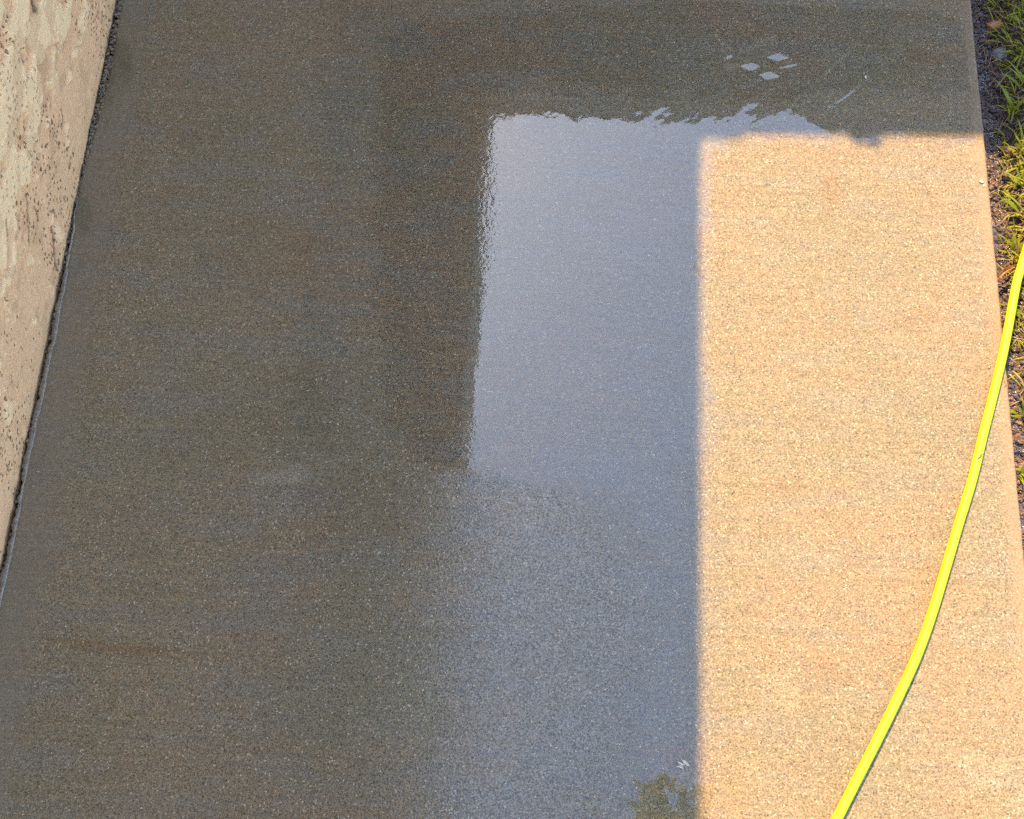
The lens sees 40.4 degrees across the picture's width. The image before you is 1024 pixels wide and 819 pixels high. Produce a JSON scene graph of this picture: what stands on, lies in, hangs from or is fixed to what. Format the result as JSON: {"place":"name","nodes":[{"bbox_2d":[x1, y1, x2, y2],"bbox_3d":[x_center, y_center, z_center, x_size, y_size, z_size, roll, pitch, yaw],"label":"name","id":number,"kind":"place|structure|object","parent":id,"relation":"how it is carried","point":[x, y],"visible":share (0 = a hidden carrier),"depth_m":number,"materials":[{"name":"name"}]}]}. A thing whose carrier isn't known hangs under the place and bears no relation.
{"place":"outdoors","nodes":[
{"label":"outdoors","id":0,"kind":"place"},
{"bbox_2d":[0,0,1023,818],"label":"concrete slab","id":1,"kind":"structure","parent":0,"point":[508,408],"depth_m":2.64,"materials":[{"name":"grey concrete"}]},
{"bbox_2d":[676,759,689,768],"bbox_3d":[0.294,0.610,2.389,0.023,0.005,0.015,21,69,9],"label":"petal","id":2,"kind":"object","parent":1,"relation":"attached to","point":[681,765],"visible":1,"depth_m":2.39,"materials":[{"name":"white plant"}]},
{"bbox_2d":[831,244,1023,818],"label":"garden hose","id":3,"kind":"object","parent":1,"relation":"on","point":[854,784],"visible":1,"depth_m":2.52,"materials":[{"name":"yellow rubber"}]},
{"bbox_2d":[971,0,1023,553],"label":"soil","id":4,"kind":"structure","parent":0,"point":[997,156],"depth_m":2.94,"materials":[{"name":"brown soil"}]},
{"bbox_2d":[986,20,1003,30],"bbox_3d":[1.059,-0.837,3.042,0.045,0.022,0.022,0,67,0],"label":"stone","id":5,"kind":"object","parent":4,"relation":"on","point":[996,23],"visible":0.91,"depth_m":3.03,"materials":[{"name":"brown stone"}]},
{"bbox_2d":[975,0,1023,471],"bbox_3d":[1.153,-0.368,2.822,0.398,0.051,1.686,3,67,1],"label":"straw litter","id":6,"kind":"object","parent":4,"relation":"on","point":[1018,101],"visible":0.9,"depth_m":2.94,"materials":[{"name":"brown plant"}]},
{"bbox_2d":[991,47,1007,61],"bbox_3d":[1.051,-0.764,3.006,0.036,0.024,0.030,-24,69,-10],"label":"stone","id":7,"kind":"object","parent":4,"relation":"on","point":[998,53],"visible":0.96,"depth_m":3.00,"materials":[{"name":"grey stone"}]},
{"bbox_2d":[983,0,1023,491],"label":"grass","id":8,"kind":"structure","parent":4,"relation":"on","point":[1011,17],"depth_m":2.91,"materials":[{"name":"green plant"}]},
{"bbox_2d":[994,212,1016,226],"bbox_3d":[1.000,-0.388,2.822,0.057,0.013,0.010,-33,71,-13],"label":"dead leaf","id":9,"kind":"object","parent":4,"relation":"on","point":[1006,216],"visible":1,"depth_m":2.82,"materials":[{"name":"plant"}]},
{"bbox_2d":[998,266,1016,278],"bbox_3d":[0.980,-0.273,2.770,0.069,0.017,0.011,-30,70,-12],"label":"dead leaf","id":10,"kind":"object","parent":4,"relation":"on","point":[1005,270],"visible":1,"depth_m":2.77,"materials":[{"name":"brown plant"}]},
{"bbox_2d":[992,77,1023,116],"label":"grass tuft","id":11,"kind":"object","parent":4,"relation":"on","point":[1010,106],"visible":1,"depth_m":2.93,"materials":[{"name":"green plant"}]},
{"bbox_2d":[999,190,1022,216],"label":"grass tuft","id":12,"kind":"object","parent":4,"relation":"on","point":[1013,205],"visible":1,"depth_m":2.84,"materials":[{"name":"green plant"}]},
{"bbox_2d":[998,235,1023,254],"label":"grass tuft","id":13,"kind":"object","parent":4,"relation":"on","point":[1013,240],"visible":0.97,"depth_m":2.82,"materials":[{"name":"green plant"}]},
{"bbox_2d":[1002,59,1023,87],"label":"grass tuft","id":14,"kind":"object","parent":4,"relation":"on","point":[1015,81],"visible":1,"depth_m":2.96,"materials":[{"name":"green plant"}]},
{"bbox_2d":[1003,44,1023,61],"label":"grass tuft","id":15,"kind":"object","parent":4,"relation":"on","point":[1016,57],"visible":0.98,"depth_m":2.97,"materials":[{"name":"green plant"}]},
{"bbox_2d":[1003,303,1023,317],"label":"grass tuft","id":16,"kind":"object","parent":4,"relation":"on","point":[1019,314],"visible":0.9,"depth_m":2.75,"materials":[{"name":"green plant"}]},
{"bbox_2d":[1005,2,1021,15],"bbox_3d":[1.119,-0.860,2.993,0.110,0.069,0.068,3,67,1],"label":"grass tuft","id":17,"kind":"object","parent":4,"relation":"on","point":[1014,12],"visible":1,"depth_m":3.02,"materials":[{"name":"green plant"}]},
{"bbox_2d":[1004,158,1023,188],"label":"grass tuft","id":18,"kind":"object","parent":4,"relation":"on","point":[1018,181],"visible":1,"depth_m":2.86,"materials":[{"name":"green plant"}]},
{"bbox_2d":[1008,122,1023,154],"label":"grass tuft","id":19,"kind":"object","parent":4,"relation":"on","point":[1020,144],"visible":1,"depth_m":2.89,"materials":[{"name":"green plant"}]},
{"bbox_2d":[1010,406,1023,417],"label":"grass tuft","id":20,"kind":"object","parent":4,"relation":"on","point":[1015,412],"visible":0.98,"depth_m":2.68,"materials":[{"name":"green plant"}]},
{"bbox_2d":[1012,371,1023,386],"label":"straw","id":21,"kind":"object","parent":4,"relation":"on","point":[1018,376],"visible":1,"depth_m":2.67,"materials":[{"name":"beige plant"}]},
{"bbox_2d":[1013,430,1023,438],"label":"dead leaf","id":22,"kind":"object","parent":4,"relation":"on","point":[1017,433],"visible":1,"depth_m":2.63,"materials":[{"name":"brown plant"}]},
{"bbox_2d":[1015,465,1023,483],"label":"grass tuft","id":23,"kind":"object","parent":4,"relation":"on","point":[1021,473],"visible":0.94,"depth_m":2.63,"materials":[{"name":"green plant"}]},
{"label":"ground","id":24,"kind":"structure","parent":0,"visible":0},
{"bbox_2d":[0,0,117,573],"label":"wall","id":25,"kind":"structure","parent":24,"relation":"on","point":[53,56],"depth_m":2.62,"materials":[{"name":"paint"}]}
]}

